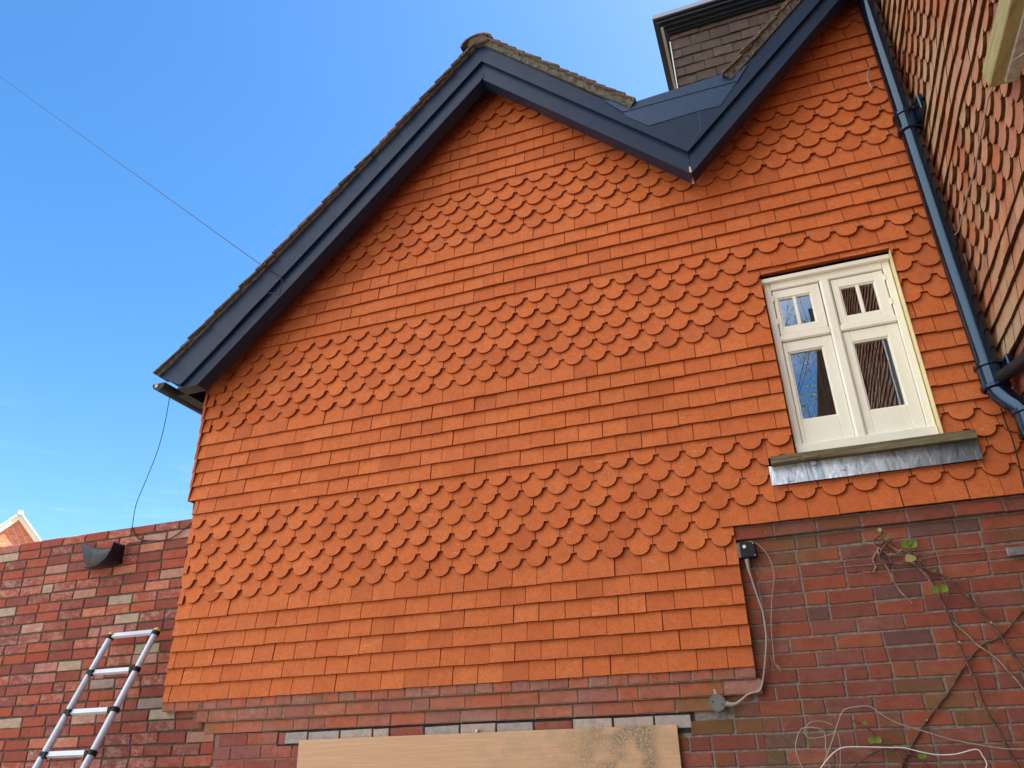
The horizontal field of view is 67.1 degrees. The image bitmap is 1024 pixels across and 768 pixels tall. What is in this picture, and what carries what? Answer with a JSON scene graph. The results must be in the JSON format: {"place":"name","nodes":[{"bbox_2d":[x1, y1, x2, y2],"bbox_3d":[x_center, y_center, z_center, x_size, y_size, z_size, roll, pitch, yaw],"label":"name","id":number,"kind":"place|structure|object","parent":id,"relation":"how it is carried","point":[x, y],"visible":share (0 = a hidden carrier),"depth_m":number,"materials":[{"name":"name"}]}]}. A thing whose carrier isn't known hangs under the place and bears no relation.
{"place":"outdoors","nodes":[
{"label":"outdoors","id":0,"kind":"place"},
{"bbox_2d":[0,0,700,540],"label":"sky","id":1,"kind":"structure","parent":0,"point":[246,115],"materials":[{"name":"blue"}]},
{"bbox_3d":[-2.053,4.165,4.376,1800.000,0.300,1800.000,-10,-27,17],"label":"ground","id":2,"kind":"structure","parent":0,"visible":0},
{"bbox_2d":[0,510,41,546],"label":"distant house","id":3,"kind":"structure","parent":2,"relation":"on","point":[17,528],"depth_m":32.08,"materials":[{"name":"orange brick"}]},
{"bbox_2d":[32,627,160,767],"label":"telescopic ladder","id":4,"kind":"object","parent":2,"relation":"on","point":[46,753],"visible":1,"depth_m":5.38,"materials":[{"name":"grey metal"}]},
{"bbox_2d":[0,519,214,767],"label":"garden wall","id":5,"kind":"structure","parent":2,"relation":"on","point":[64,612],"depth_m":5.96,"materials":[{"name":"brick"}]},
{"bbox_2d":[81,541,124,568],"bbox_3d":[-3.346,1.358,6.188,0.506,0.241,0.181,-10,-27,17],"label":"lead cowl","id":6,"kind":"object","parent":5,"relation":"attached to","point":[96,558],"visible":1,"depth_m":6.19,"materials":[{"name":"grey metal"}]},
{"bbox_2d":[132,396,169,525],"bbox_3d":[-2.927,0.620,6.269,0.030,0.937,0.601,17,-32,-33],"label":"hanging cable","id":7,"kind":"object","parent":5,"relation":"attached to","point":[153,461],"visible":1,"depth_m":6.23,"materials":[{"name":"black plastic"}]},
{"bbox_2d":[132,523,191,540],"bbox_3d":[-2.794,1.174,6.160,0.634,0.165,0.007,-10,-27,17],"label":"wall cable","id":8,"kind":"object","parent":5,"relation":"attached to","point":[160,540],"depth_m":6.12,"materials":[{"name":"black plastic"}]},
{"bbox_2d":[152,0,1023,767],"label":"gable house","id":9,"kind":"structure","parent":2,"relation":"on","point":[540,392],"depth_m":5.23,"materials":[{"name":"orange tile"}]},
{"bbox_2d":[153,382,206,414],"bbox_3d":[-1.735,1.321,9.132,0.225,0.131,6.616,-10,-27,17],"label":"eaves gutter","id":10,"kind":"object","parent":9,"relation":"attached to","point":[194,402],"visible":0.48,"depth_m":6.48,"materials":[{"name":"black plastic"}]},
{"bbox_2d":[180,705,198,767],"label":"thin wall wire","id":11,"kind":"object","parent":9,"relation":"attached to","point":[189,736],"visible":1,"depth_m":5.28,"materials":[{"name":"beige plastic"}]},
{"bbox_2d":[182,263,282,382],"bbox_3d":[-2.272,-0.531,6.319,0.865,0.998,0.018,-10,-27,17],"label":"bargeboard cable","id":12,"kind":"object","parent":9,"relation":"attached to","point":[240,320],"visible":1,"depth_m":6.28,"materials":[{"name":"black plastic"}]},
{"bbox_2d":[0,76,258,262],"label":"overhead wire","id":13,"kind":"object","parent":12,"relation":"attached to","point":[142,179],"visible":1,"depth_m":8.21,"materials":[{"name":"grey"}]},
{"bbox_2d":[297,724,681,767],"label":"plywood board","id":14,"kind":"object","parent":9,"relation":"attached to","point":[654,746],"visible":1,"depth_m":4.55,"materials":[{"name":"brown wood"}]},
{"bbox_2d":[652,0,785,90],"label":"dormer","id":15,"kind":"object","parent":9,"relation":"on","point":[701,40],"visible":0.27,"depth_m":6.89,"materials":[{"name":"brown ceramic"}]},
{"bbox_2d":[709,689,728,711],"bbox_3d":[1.148,1.756,4.289,0.106,0.119,0.046,-10,-27,17],"label":"round conduit box","id":16,"kind":"object","parent":9,"relation":"attached to","point":[717,702],"visible":1,"depth_m":4.27,"materials":[{"name":"grey plastic"}]},
{"bbox_2d":[725,559,767,706],"bbox_3d":[1.295,1.403,4.394,0.297,0.794,0.029,-10,-27,17],"label":"flexible conduit","id":17,"kind":"object","parent":9,"relation":"attached to","point":[738,702],"visible":1,"depth_m":4.31,"materials":[{"name":"grey plastic"}]},
{"bbox_2d":[736,542,756,559],"bbox_3d":[1.384,0.983,4.555,0.104,0.090,0.066,-10,-27,17],"label":"junction box","id":18,"kind":"object","parent":9,"relation":"attached to","point":[746,550],"visible":1,"depth_m":4.54,"materials":[{"name":"black plastic"}]},
{"bbox_2d":[749,541,781,672],"bbox_3d":[1.462,1.248,4.388,0.114,0.737,0.008,-10,-27,17],"label":"loose wire","id":19,"kind":"object","parent":18,"relation":"hanging from","point":[777,666],"visible":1,"depth_m":4.38,"materials":[{"name":"grey plastic"}]},
{"bbox_2d":[795,727,830,767],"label":"garden wire","id":20,"kind":"object","parent":9,"relation":"attached to","point":[797,738],"visible":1,"depth_m":4.05,"materials":[{"name":"grey metal"}]},
{"bbox_2d":[804,721,840,767],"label":"garden wire","id":21,"kind":"object","parent":9,"relation":"attached to","point":[824,736],"visible":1,"depth_m":4.04,"materials":[{"name":"grey metal"}]},
{"bbox_2d":[761,250,943,452],"bbox_3d":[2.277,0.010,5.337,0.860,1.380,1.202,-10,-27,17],"label":"window","id":22,"kind":"structure","parent":9,"relation":"in","point":[852,371],"depth_m":4.95,"materials":[{"name":"beige paint"}]},
{"bbox_2d":[867,60,875,88],"bbox_3d":[2.589,-2.216,5.535,0.095,0.258,0.007,-10,-27,17],"label":"cable stub","id":23,"kind":"object","parent":9,"relation":"attached to","point":[868,72],"visible":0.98,"depth_m":5.55,"materials":[{"name":"grey plastic"}]},
{"bbox_2d":[820,746,986,767],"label":"garden wire","id":24,"kind":"object","parent":9,"relation":"attached to","point":[906,748],"visible":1,"depth_m":3.88,"materials":[{"name":"white plastic"}]},
{"bbox_2d":[834,550,1005,567],"bbox_3d":[2.236,0.966,4.256,0.873,0.018,0.003,-10,-27,17],"label":"garden wire","id":25,"kind":"object","parent":9,"relation":"attached to","point":[925,558],"visible":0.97,"depth_m":4.23,"materials":[{"name":"grey metal"}]},
{"bbox_2d":[822,705,1023,767],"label":"garden wire","id":26,"kind":"object","parent":9,"relation":"attached to","point":[912,728],"visible":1,"depth_m":3.92,"materials":[{"name":"grey metal"}]},
{"bbox_2d":[851,528,1023,767],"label":"climbing plant","id":27,"kind":"object","parent":9,"relation":"attached to","point":[912,558],"visible":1,"depth_m":3.99,"materials":[{"name":"brown plant"}]},
{"bbox_2d":[857,0,1023,440],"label":"downpipe","id":28,"kind":"object","parent":9,"relation":"attached to","point":[907,118],"visible":0.98,"depth_m":4.74,"materials":[{"name":"black paint"}]},
{"bbox_2d":[1000,408,1023,487],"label":"vertical cable","id":29,"kind":"object","parent":9,"relation":"attached to","point":[1014,447],"visible":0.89,"depth_m":4.24,"materials":[{"name":"black plastic"}]},
{"bbox_2d":[1006,546,1023,555],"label":"pipe strap","id":30,"kind":"object","parent":9,"relation":"attached to","point":[1014,551],"visible":1,"depth_m":4.09,"materials":[{"name":"metal"}]},
{"bbox_2d":[877,0,1023,396],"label":"house wing","id":31,"kind":"structure","parent":2,"relation":"on","point":[954,58],"depth_m":4.19,"materials":[{"name":"orange tile"}]},
{"bbox_2d":[954,53,1023,234],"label":"wing cable","id":32,"kind":"object","parent":31,"relation":"attached to","point":[1022,54],"visible":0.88,"depth_m":3.99,"materials":[{"name":"black plastic"}]},
{"bbox_2d":[995,350,1023,380],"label":"waste pipe","id":33,"kind":"object","parent":31,"relation":"attached to","point":[1011,369],"visible":0.99,"depth_m":4.08,"materials":[{"name":"black plastic"}]}
]}

